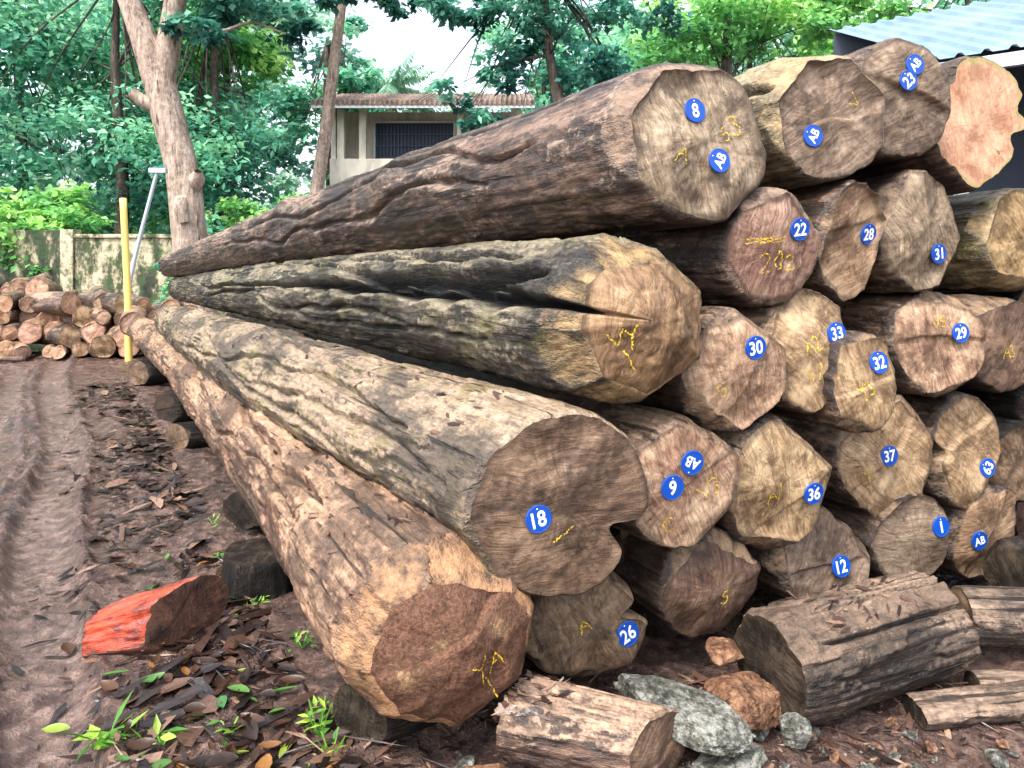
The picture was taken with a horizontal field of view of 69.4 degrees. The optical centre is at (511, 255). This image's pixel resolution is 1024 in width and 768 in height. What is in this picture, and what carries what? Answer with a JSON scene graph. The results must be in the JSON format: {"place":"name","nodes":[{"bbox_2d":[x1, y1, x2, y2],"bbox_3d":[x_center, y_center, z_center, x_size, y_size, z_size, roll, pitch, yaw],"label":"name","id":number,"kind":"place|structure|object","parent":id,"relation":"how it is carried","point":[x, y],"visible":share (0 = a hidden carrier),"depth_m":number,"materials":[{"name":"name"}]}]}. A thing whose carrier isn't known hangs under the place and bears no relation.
{"place":"outdoors","nodes":[
{"label":"outdoors","id":0,"kind":"place"},
{"bbox_2d":[384,76,549,113],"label":"woodland","id":1,"kind":"object","parent":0,"point":[427,90],"visible":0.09,"depth_m":42.71,"materials":[{"name":"green plant"}]},
{"bbox_2d":[0,0,987,233],"label":"sky","id":2,"kind":"structure","parent":0,"point":[390,43],"materials":[{"name":"white"}]},
{"bbox_2d":[0,328,1023,767],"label":"ground","id":3,"kind":"structure","parent":0,"point":[34,442],"depth_m":3.66,"materials":[{"name":"soil"}]},
{"bbox_2d":[0,340,13,355],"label":"firewood log","id":4,"kind":"object","parent":3,"relation":"on","point":[6,347],"visible":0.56,"depth_m":12.62,"materials":[{"name":"brown wood"}]},
{"bbox_2d":[0,320,17,335],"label":"firewood log","id":5,"kind":"object","parent":4,"relation":"on","point":[2,325],"visible":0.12,"depth_m":13.14,"materials":[{"name":"brown wood"}]},
{"bbox_2d":[0,309,21,323],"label":"firewood log","id":6,"kind":"object","parent":5,"relation":"on","point":[9,316],"visible":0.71,"depth_m":13.18,"materials":[{"name":"brown wood"}]},
{"bbox_2d":[0,289,24,310],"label":"firewood log","id":7,"kind":"object","parent":6,"relation":"on","point":[9,301],"visible":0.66,"depth_m":13.25,"materials":[{"name":"brown wood"}]},
{"bbox_2d":[18,296,34,312],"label":"firewood log","id":8,"kind":"object","parent":6,"relation":"on","point":[25,303],"visible":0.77,"depth_m":13.35,"materials":[{"name":"brown wood"}]},
{"bbox_2d":[9,273,53,291],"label":"firewood log","id":9,"kind":"object","parent":8,"relation":"on","point":[15,284],"visible":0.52,"depth_m":13.87,"materials":[{"name":"brown wood"}]},
{"bbox_2d":[19,291,81,315],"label":"firewood log","id":10,"kind":"object","parent":6,"relation":"on","point":[67,303],"visible":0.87,"depth_m":13.24,"materials":[{"name":"brown wood"}]},
{"bbox_2d":[12,339,31,358],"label":"firewood log","id":11,"kind":"object","parent":3,"relation":"on","point":[21,349],"visible":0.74,"depth_m":12.65,"materials":[{"name":"brown wood"}]},
{"bbox_2d":[17,318,44,343],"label":"firewood log","id":12,"kind":"object","parent":11,"relation":"on","point":[30,331],"visible":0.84,"depth_m":13.01,"materials":[{"name":"brown wood"}]},
{"bbox_2d":[0,187,50,229],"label":"shrub","id":13,"kind":"object","parent":3,"relation":"on","point":[6,220],"visible":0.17,"depth_m":21.56,"materials":[{"name":"green plant"}]},
{"bbox_2d":[0,230,59,311],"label":"yard wall","id":14,"kind":"structure","parent":3,"relation":"on","point":[41,246],"depth_m":19.90,"materials":[{"name":"paint"}]},
{"bbox_2d":[0,192,105,276],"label":"shrub","id":15,"kind":"object","parent":3,"relation":"on","point":[65,212],"visible":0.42,"depth_m":20.11,"materials":[{"name":"green plant"}]},
{"bbox_2d":[5,179,118,233],"bbox_3d":[-13.200,-0.189,21.566,3.412,4.088,2.951,0,0,18],"label":"shrub","id":16,"kind":"object","parent":3,"relation":"on","point":[36,206],"visible":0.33,"depth_m":21.57,"materials":[{"name":"green plant"}]},
{"bbox_2d":[42,337,81,357],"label":"firewood log","id":17,"kind":"object","parent":3,"relation":"on","point":[46,350],"visible":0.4,"depth_m":12.93,"materials":[{"name":"brown wood"}]},
{"bbox_2d":[33,323,80,348],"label":"firewood log","id":18,"kind":"object","parent":17,"relation":"on","point":[67,335],"visible":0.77,"depth_m":12.99,"materials":[{"name":"brown wood"}]},
{"bbox_2d":[0,0,124,200],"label":"tree","id":19,"kind":"object","parent":3,"relation":"on","point":[9,40],"visible":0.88,"depth_m":24.56,"materials":[{"name":"green plant"}]},
{"bbox_2d":[0,0,148,233],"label":"tree","id":20,"kind":"object","parent":3,"relation":"on","point":[9,106],"visible":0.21,"depth_m":28.65,"materials":[{"name":"green plant"}]},
{"bbox_2d":[81,339,96,357],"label":"firewood log","id":21,"kind":"object","parent":3,"relation":"on","point":[90,352],"visible":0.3,"depth_m":13.01,"materials":[{"name":"brown wood"}]},
{"bbox_2d":[80,315,114,343],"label":"firewood log","id":22,"kind":"object","parent":21,"relation":"on","point":[90,331],"visible":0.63,"depth_m":13.04,"materials":[{"name":"brown wood"}]},
{"bbox_2d":[72,305,93,328],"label":"firewood log","id":23,"kind":"object","parent":22,"relation":"on","point":[81,316],"visible":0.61,"depth_m":13.22,"materials":[{"name":"brown wood"}]},
{"bbox_2d":[77,291,123,314],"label":"firewood log","id":24,"kind":"object","parent":23,"relation":"on","point":[112,303],"visible":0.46,"depth_m":13.49,"materials":[{"name":"brown wood"}]},
{"bbox_2d":[58,689,147,760],"bbox_3d":[-1.481,1.693,2.702,0.267,0.142,0.212,0,0,-42],"label":"weed plant","id":25,"kind":"object","parent":3,"relation":"on","point":[103,741],"visible":0.94,"depth_m":2.69,"materials":[{"name":"green plant"}]},
{"bbox_2d":[91,335,118,358],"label":"firewood log","id":26,"kind":"object","parent":3,"relation":"on","point":[104,346],"visible":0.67,"depth_m":12.79,"materials":[{"name":"brown wood"}]},
{"bbox_2d":[112,326,124,348],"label":"firewood log","id":27,"kind":"object","parent":26,"relation":"on","point":[117,335],"visible":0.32,"depth_m":12.86,"materials":[{"name":"brown wood"}]},
{"bbox_2d":[119,305,147,335],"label":"log","id":28,"kind":"object","parent":27,"relation":"on","point":[130,315],"visible":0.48,"depth_m":11.80,"materials":[{"name":"brown wood"}]},
{"bbox_2d":[119,198,132,360],"bbox_3d":[-6.548,0.455,12.550,0.214,2.891,0.119,0,0,0],"label":"marker post","id":29,"kind":"object","parent":3,"relation":"on","point":[126,272],"visible":0.76,"depth_m":12.50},
{"bbox_2d":[0,0,267,233],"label":"tree","id":30,"kind":"object","parent":3,"relation":"on","point":[119,119],"visible":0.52,"depth_m":23.83,"materials":[{"name":"green plant"}]},
{"bbox_2d":[60,230,226,315],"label":"yard wall","id":31,"kind":"structure","parent":3,"relation":"on","point":[88,262],"depth_m":19.62,"materials":[{"name":"beige paint"}]},
{"bbox_2d":[128,359,168,385],"bbox_3d":[-4.874,1.612,10.372,0.886,0.365,0.372,-2,1,-32],"label":"support block","id":32,"kind":"object","parent":3,"relation":"on","point":[146,372],"depth_m":10.18,"materials":[{"name":"brown wood"}]},
{"bbox_2d":[130,168,167,284],"bbox_3d":[-7.522,0.014,15.000,1.043,3.588,0.120,0,0,0],"label":"leaning pole","id":33,"kind":"object","parent":3,"relation":"on","point":[156,171],"visible":0.69,"depth_m":14.97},
{"bbox_2d":[82,575,228,657],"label":"short log","id":34,"kind":"object","parent":3,"relation":"on","point":[154,619],"visible":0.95,"depth_m":3.36,"materials":[{"name":"red wood"}]},
{"bbox_2d":[130,711,186,756],"bbox_3d":[-1.322,1.757,2.728,0.198,0.064,0.207,0,0,38],"label":"weed plant","id":35,"kind":"object","parent":3,"relation":"on","point":[162,737],"visible":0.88,"depth_m":2.75,"materials":[{"name":"green plant"}]},
{"bbox_2d":[154,391,193,422],"bbox_3d":[-3.491,1.638,8.103,0.746,0.344,0.340,0,0,-34],"label":"support block","id":36,"kind":"object","parent":3,"relation":"on","point":[168,407],"depth_m":7.94,"materials":[{"name":"brown wood"}]},
{"bbox_2d":[525,570,647,678],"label":"log","id":37,"kind":"object","parent":36,"relation":"on","point":[599,629],"visible":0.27,"depth_m":2.90,"materials":[{"name":"brown wood"}]},
{"bbox_2d":[154,305,648,596],"bbox_3d":[-2.228,0.861,6.285,0.796,0.723,8.847,0,0,-33],"label":"log","id":38,"kind":"object","parent":37,"relation":"on","point":[527,493],"visible":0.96,"depth_m":2.80,"materials":[{"name":"brown wood"}]},
{"bbox_2d":[168,233,701,404],"bbox_3d":[-2.078,0.346,6.616,0.668,0.692,9.398,0,-1,-34],"label":"log","id":39,"kind":"object","parent":38,"relation":"on","point":[604,317],"visible":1,"depth_m":3.18,"materials":[{"name":"brown wood"}]},
{"bbox_2d":[158,62,766,276],"bbox_3d":[-2.010,-0.175,6.721,0.738,0.701,9.451,0,-4,-37],"label":"log","id":40,"kind":"object","parent":39,"relation":"on","point":[662,146],"visible":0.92,"depth_m":3.32,"materials":[{"name":"brown wood"}]},
{"bbox_2d":[609,526,628,565],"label":"log","id":41,"kind":"object","parent":36,"relation":"on","point":[619,536],"depth_m":3.26,"materials":[{"name":"brown wood"}]},
{"bbox_2d":[225,312,739,548],"bbox_3d":[-1.587,0.910,6.638,0.546,0.543,8.807,0,0,-31],"label":"log","id":42,"kind":"object","parent":41,"relation":"on","point":[691,469],"visible":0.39,"depth_m":2.96,"materials":[{"name":"brown wood"}]},
{"bbox_2d":[635,306,785,432],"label":"log","id":43,"kind":"object","parent":42,"relation":"on","point":[732,379],"visible":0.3,"depth_m":3.05,"materials":[{"name":"brown wood"}]},
{"bbox_2d":[165,421,208,448],"bbox_3d":[-2.845,1.677,7.018,0.804,0.267,0.273,-1,0,-28],"label":"support block","id":44,"kind":"object","parent":3,"relation":"on","point":[185,435],"depth_m":6.85,"materials":[{"name":"brown wood"}]},
{"bbox_2d":[614,525,760,637],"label":"log","id":45,"kind":"object","parent":44,"relation":"on","point":[706,583],"visible":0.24,"depth_m":3.09,"materials":[{"name":"brown wood"}]},
{"bbox_2d":[710,413,831,549],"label":"log","id":46,"kind":"object","parent":45,"relation":"on","point":[785,471],"visible":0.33,"depth_m":3.17,"materials":[{"name":"brown wood"}]},
{"bbox_2d":[714,288,845,413],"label":"log","id":47,"kind":"object","parent":46,"relation":"on","point":[804,327],"visible":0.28,"depth_m":3.25,"materials":[{"name":"brown wood"}]},
{"bbox_2d":[610,187,821,306],"bbox_3d":[-0.956,0.136,6.760,0.519,0.522,8.442,0,-2,-30],"label":"log","id":48,"kind":"object","parent":47,"relation":"on","point":[759,246],"visible":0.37,"depth_m":3.17,"materials":[{"name":"brown wood"}]},
{"bbox_2d":[787,179,886,302],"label":"log","id":49,"kind":"object","parent":47,"relation":"on","point":[847,218],"visible":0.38,"depth_m":3.42,"materials":[{"name":"brown wood"}]},
{"bbox_2d":[734,55,884,189],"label":"log","id":50,"kind":"object","parent":49,"relation":"on","point":[819,119],"visible":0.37,"depth_m":3.36,"materials":[{"name":"brown wood"}]},
{"bbox_2d":[0,382,377,767],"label":"bark debris","id":51,"kind":"object","parent":3,"relation":"on","point":[228,633],"visible":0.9,"depth_m":3.17,"materials":[{"name":"wood"}]},
{"bbox_2d":[56,0,323,233],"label":"tree","id":52,"kind":"object","parent":3,"relation":"on","point":[141,209],"visible":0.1,"depth_m":32.03,"materials":[{"name":"green plant"}]},
{"bbox_2d":[28,552,359,767],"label":"fallen leaves","id":53,"kind":"object","parent":3,"relation":"on","point":[223,757],"visible":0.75,"depth_m":2.92,"materials":[{"name":"brown plant"}]},
{"bbox_2d":[85,0,306,233],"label":"tree","id":54,"kind":"object","parent":3,"relation":"on","point":[238,117],"visible":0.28,"depth_m":25.80,"materials":[{"name":"green plant"}]},
{"bbox_2d":[126,0,303,233],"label":"tree","id":55,"kind":"object","parent":3,"relation":"on","point":[259,62],"visible":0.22,"depth_m":28.10,"materials":[{"name":"green plant"}]},
{"bbox_2d":[117,0,323,313],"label":"tree","id":56,"kind":"object","parent":3,"relation":"on","point":[157,56],"visible":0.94,"depth_m":15.75,"materials":[{"name":"brown plant"}]},
{"bbox_2d":[204,191,270,232],"bbox_3d":[-8.403,-0.113,22.900,3.419,3.936,2.339,0,0,26],"label":"shrub","id":57,"kind":"object","parent":3,"relation":"on","point":[244,207],"visible":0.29,"depth_m":22.93,"materials":[{"name":"green plant"}]},
{"bbox_2d":[222,491,260,529],"bbox_3d":[-1.511,1.639,4.870,0.730,0.262,0.258,-1,0,-24],"label":"support block","id":58,"kind":"object","parent":3,"relation":"on","point":[238,513],"depth_m":4.76,"materials":[{"name":"black"}]},
{"bbox_2d":[744,505,869,597],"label":"log","id":59,"kind":"object","parent":58,"relation":"on","point":[829,550],"visible":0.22,"depth_m":3.40,"materials":[{"name":"brown wood"}]},
{"bbox_2d":[768,330,896,432],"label":"log","id":60,"kind":"object","parent":59,"relation":"on","point":[859,389],"visible":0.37,"depth_m":3.26,"materials":[{"name":"brown wood"}]},
{"bbox_2d":[221,537,292,601],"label":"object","id":61,"kind":"object","parent":3,"relation":"on","point":[252,568],"visible":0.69,"depth_m":3.86,"materials":[{"name":"grey wood"}]},
{"bbox_2d":[296,695,333,736],"bbox_3d":[-0.697,1.716,2.773,0.166,0.154,0.190,0,0,26],"label":"weed plant","id":62,"kind":"object","parent":3,"relation":"on","point":[322,717],"visible":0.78,"depth_m":2.74,"materials":[{"name":"green plant"}]},
{"bbox_2d":[204,0,429,194],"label":"tree","id":63,"kind":"object","parent":3,"relation":"on","point":[390,7],"visible":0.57,"depth_m":17.88,"materials":[{"name":"green plant"}]},
{"bbox_2d":[256,7,394,187],"bbox_3d":[-9.057,-5.397,36.571,6.976,14.616,4.510,0,0,0],"label":"tree","id":64,"kind":"object","parent":3,"relation":"on","point":[349,75],"visible":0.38,"depth_m":36.01,"materials":[{"name":"green plant"}]},
{"bbox_2d":[354,50,441,111],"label":"palm tree","id":65,"kind":"object","parent":3,"relation":"on","point":[398,83],"visible":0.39,"depth_m":41.24,"materials":[{"name":"green plant"}]},
{"bbox_2d":[333,683,494,745],"bbox_3d":[-0.365,1.691,2.864,0.608,0.266,0.257,3,-2,-40],"label":"support block","id":66,"kind":"object","parent":3,"relation":"on","point":[355,713],"depth_m":2.70,"materials":[{"name":"brown wood"}]},
{"bbox_2d":[127,317,533,726],"bbox_3d":[-2.926,1.228,6.964,0.735,0.680,10.689,0,1,-32],"label":"log","id":67,"kind":"object","parent":66,"relation":"on","point":[411,613],"visible":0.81,"depth_m":2.58,"materials":[{"name":"brown wood"}]},
{"bbox_2d":[311,93,534,184],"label":"house","id":68,"kind":"structure","parent":3,"relation":"on","point":[363,140],"depth_m":31.40,"materials":[{"name":"beige paint"}]},
{"bbox_2d":[373,121,455,158],"bbox_3d":[-4.150,-4.675,31.483,3.500,2.150,0.225,0,0,0],"label":"window","id":69,"kind":"structure","parent":68,"relation":"in","point":[391,139],"depth_m":31.50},
{"bbox_2d":[0,0,911,233],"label":"woodland","id":70,"kind":"object","parent":3,"relation":"on","point":[323,18],"visible":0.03,"depth_m":45.97,"materials":[{"name":"green plant"}]},
{"bbox_2d":[37,382,998,767],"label":"bark debris","id":71,"kind":"object","parent":3,"relation":"on","point":[367,738],"visible":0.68,"depth_m":2.78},
{"bbox_2d":[464,0,601,112],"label":"tree","id":72,"kind":"object","parent":3,"relation":"on","point":[535,86],"visible":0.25,"depth_m":39.63,"materials":[{"name":"green plant"}]},
{"bbox_2d":[412,0,692,133],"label":"tree","id":73,"kind":"object","parent":3,"relation":"on","point":[603,64],"visible":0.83,"depth_m":13.90,"materials":[{"name":"green plant"}]},
{"bbox_2d":[492,670,684,767],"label":"short log","id":74,"kind":"object","parent":3,"relation":"on","point":[550,722],"visible":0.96,"depth_m":2.48,"materials":[{"name":"brown wood"}]},
{"bbox_2d":[563,6,698,95],"bbox_3d":[7.095,-5.665,38.606,9.413,15.152,12.233,0,0,0],"label":"tree","id":75,"kind":"object","parent":3,"relation":"on","point":[618,38],"visible":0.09,"depth_m":36.28,"materials":[{"name":"green plant"}]},
{"bbox_2d":[346,669,1023,767],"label":"bark debris","id":76,"kind":"object","parent":3,"relation":"on","point":[845,760],"visible":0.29,"depth_m":2.70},
{"bbox_2d":[705,637,744,666],"bbox_3d":[0.860,1.603,2.986,0.149,0.078,0.156,0,0,35],"label":"rock","id":77,"kind":"object","parent":3,"relation":"on","point":[722,651],"visible":0.97,"depth_m":2.96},
{"bbox_2d":[690,742,767,767],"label":"rock","id":78,"kind":"object","parent":3,"relation":"on","point":[754,756],"visible":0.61,"depth_m":2.55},
{"bbox_2d":[613,673,755,756],"bbox_3d":[0.608,1.646,2.671,0.522,0.142,0.306,8,3,24],"label":"rock","id":79,"kind":"object","parent":78,"relation":"on","point":[709,723],"visible":0.83,"depth_m":2.58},
{"bbox_2d":[704,671,781,730],"bbox_3d":[0.871,1.686,2.811,0.277,0.159,0.231,0,0,-39],"label":"rock","id":80,"kind":"object","parent":3,"relation":"on","point":[751,699],"visible":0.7,"depth_m":2.76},
{"bbox_2d":[621,0,886,76],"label":"tree","id":81,"kind":"object","parent":3,"relation":"on","point":[777,53],"visible":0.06,"depth_m":32.41,"materials":[{"name":"green plant"}]},
{"bbox_2d":[619,0,922,75],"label":"tree","id":82,"kind":"object","parent":3,"relation":"on","point":[811,18],"visible":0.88,"depth_m":17.68,"materials":[{"name":"green plant"}]},
{"bbox_2d":[779,712,812,748],"bbox_3d":[1.037,1.735,2.697,0.112,0.129,0.088,-11,0,0],"label":"rock","id":83,"kind":"object","parent":3,"relation":"on","point":[796,730],"visible":1,"depth_m":2.67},
{"bbox_2d":[733,570,981,725],"bbox_3d":[1.407,1.587,3.039,0.939,0.421,0.436,0,0,-23],"label":"short log","id":84,"kind":"object","parent":3,"relation":"on","point":[835,652],"visible":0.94,"depth_m":2.90,"materials":[{"name":"brown wood"}]},
{"bbox_2d":[793,0,934,56],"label":"tree","id":85,"kind":"object","parent":3,"relation":"on","point":[828,41],"visible":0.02,"depth_m":28.76,"materials":[{"name":"green plant"}]},
{"bbox_2d":[821,493,949,576],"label":"log","id":86,"kind":"object","parent":3,"relation":"on","point":[908,533],"visible":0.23,"depth_m":3.64,"materials":[{"name":"brown wood"}]},
{"bbox_2d":[767,394,932,519],"bbox_3d":[0.047,1.003,6.995,0.602,0.643,7.737,0,0,-28],"label":"log","id":87,"kind":"object","parent":86,"relation":"on","point":[873,475],"visible":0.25,"depth_m":3.64,"materials":[{"name":"brown wood"}]},
{"bbox_2d":[834,290,985,397],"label":"log","id":88,"kind":"object","parent":87,"relation":"on","point":[935,342],"visible":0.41,"depth_m":3.72,"materials":[{"name":"wood"}]},
{"bbox_2d":[853,169,959,292],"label":"log","id":89,"kind":"object","parent":88,"relation":"on","point":[919,240],"visible":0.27,"depth_m":3.63,"materials":[{"name":"wood"}]},
{"bbox_2d":[844,38,950,166],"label":"log","id":90,"kind":"object","parent":89,"relation":"on","point":[909,79],"visible":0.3,"depth_m":3.58,"materials":[{"name":"wood"}]},
{"bbox_2d":[829,0,1023,194],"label":"metal shed","id":91,"kind":"structure","parent":3,"relation":"on","point":[992,30],"depth_m":8.41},
{"bbox_2d":[917,0,989,11],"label":"tree","id":92,"kind":"object","parent":3,"relation":"on","point":[943,4],"depth_m":34.24,"materials":[{"name":"green plant"}]},
{"bbox_2d":[901,680,1023,729],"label":"short log","id":93,"kind":"object","parent":3,"relation":"on","point":[955,707],"visible":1,"depth_m":2.83,"materials":[{"name":"brown wood"}]},
{"bbox_2d":[938,481,1015,578],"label":"log","id":94,"kind":"object","parent":3,"relation":"on","point":[983,523],"visible":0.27,"depth_m":3.88,"materials":[{"name":"wood"}]},
{"bbox_2d":[896,390,1000,510],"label":"log","id":95,"kind":"object","parent":94,"relation":"on","point":[962,428],"visible":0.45,"depth_m":3.85,"materials":[{"name":"wood"}]},
{"bbox_2d":[945,294,1023,392],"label":"log","id":96,"kind":"object","parent":94,"relation":"on","point":[1001,370],"visible":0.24,"depth_m":3.98,"materials":[{"name":"wood"}]},
{"bbox_2d":[932,188,1023,291],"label":"log","id":97,"kind":"object","parent":96,"relation":"on","point":[988,256],"visible":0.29,"depth_m":4.03,"materials":[{"name":"brown wood"}]},
{"bbox_2d":[988,417,1023,502],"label":"log","id":98,"kind":"object","parent":94,"relation":"on","point":[1009,471],"visible":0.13,"depth_m":4.03,"materials":[{"name":"brown wood"}]},
{"bbox_2d":[950,585,1023,647],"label":"short log","id":99,"kind":"object","parent":3,"relation":"on","point":[995,614],"visible":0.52,"depth_m":3.20,"materials":[{"name":"brown wood"}]},
{"bbox_2d":[982,534,1023,586],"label":"short log","id":100,"kind":"object","parent":99,"relation":"on","point":[1003,563],"visible":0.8,"depth_m":3.53,"materials":[{"name":"brown wood"}]},
{"bbox_2d":[964,669,1023,685],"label":"short log","id":101,"kind":"object","parent":3,"relation":"on","point":[986,676],"visible":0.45,"depth_m":3.03,"materials":[{"name":"brown wood"}]},
{"bbox_2d":[984,748,1009,767],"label":"rock","id":102,"kind":"object","parent":3,"relation":"on","point":[997,758],"visible":1,"depth_m":2.61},
{"bbox_2d":[1015,502,1023,535],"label":"log","id":103,"kind":"object","parent":3,"relation":"on","point":[1019,525],"visible":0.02,"depth_m":4.22,"materials":[{"name":"brown wood"}]},
{"bbox_2d":[954,385,1023,420],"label":"log","id":104,"kind":"object","parent":103,"relation":"on","point":[1008,404],"depth_m":4.30,"materials":[{"name":"brown wood"}]},
{"bbox_2d":[934,290,1023,303],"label":"log","id":105,"kind":"object","parent":104,"relation":"on","point":[1017,295],"visible":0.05,"depth_m":4.33,"materials":[{"name":"brown wood"}]},
{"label":"firewood log","id":106,"kind":"object","parent":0,"visible":0},
{"bbox_2d":[25,277,62,293],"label":"firewood log","id":107,"kind":"object","parent":106,"relation":"on","point":[38,284],"visible":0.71,"depth_m":13.83,"materials":[{"name":"brown wood"}]},
{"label":"log","id":108,"kind":"object","parent":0,"visible":0},
{"bbox_2d":[817,56,1023,194],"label":"log","id":109,"kind":"object","parent":108,"relation":"on","point":[972,149],"visible":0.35,"depth_m":3.88,"materials":[{"name":"beige wood"}]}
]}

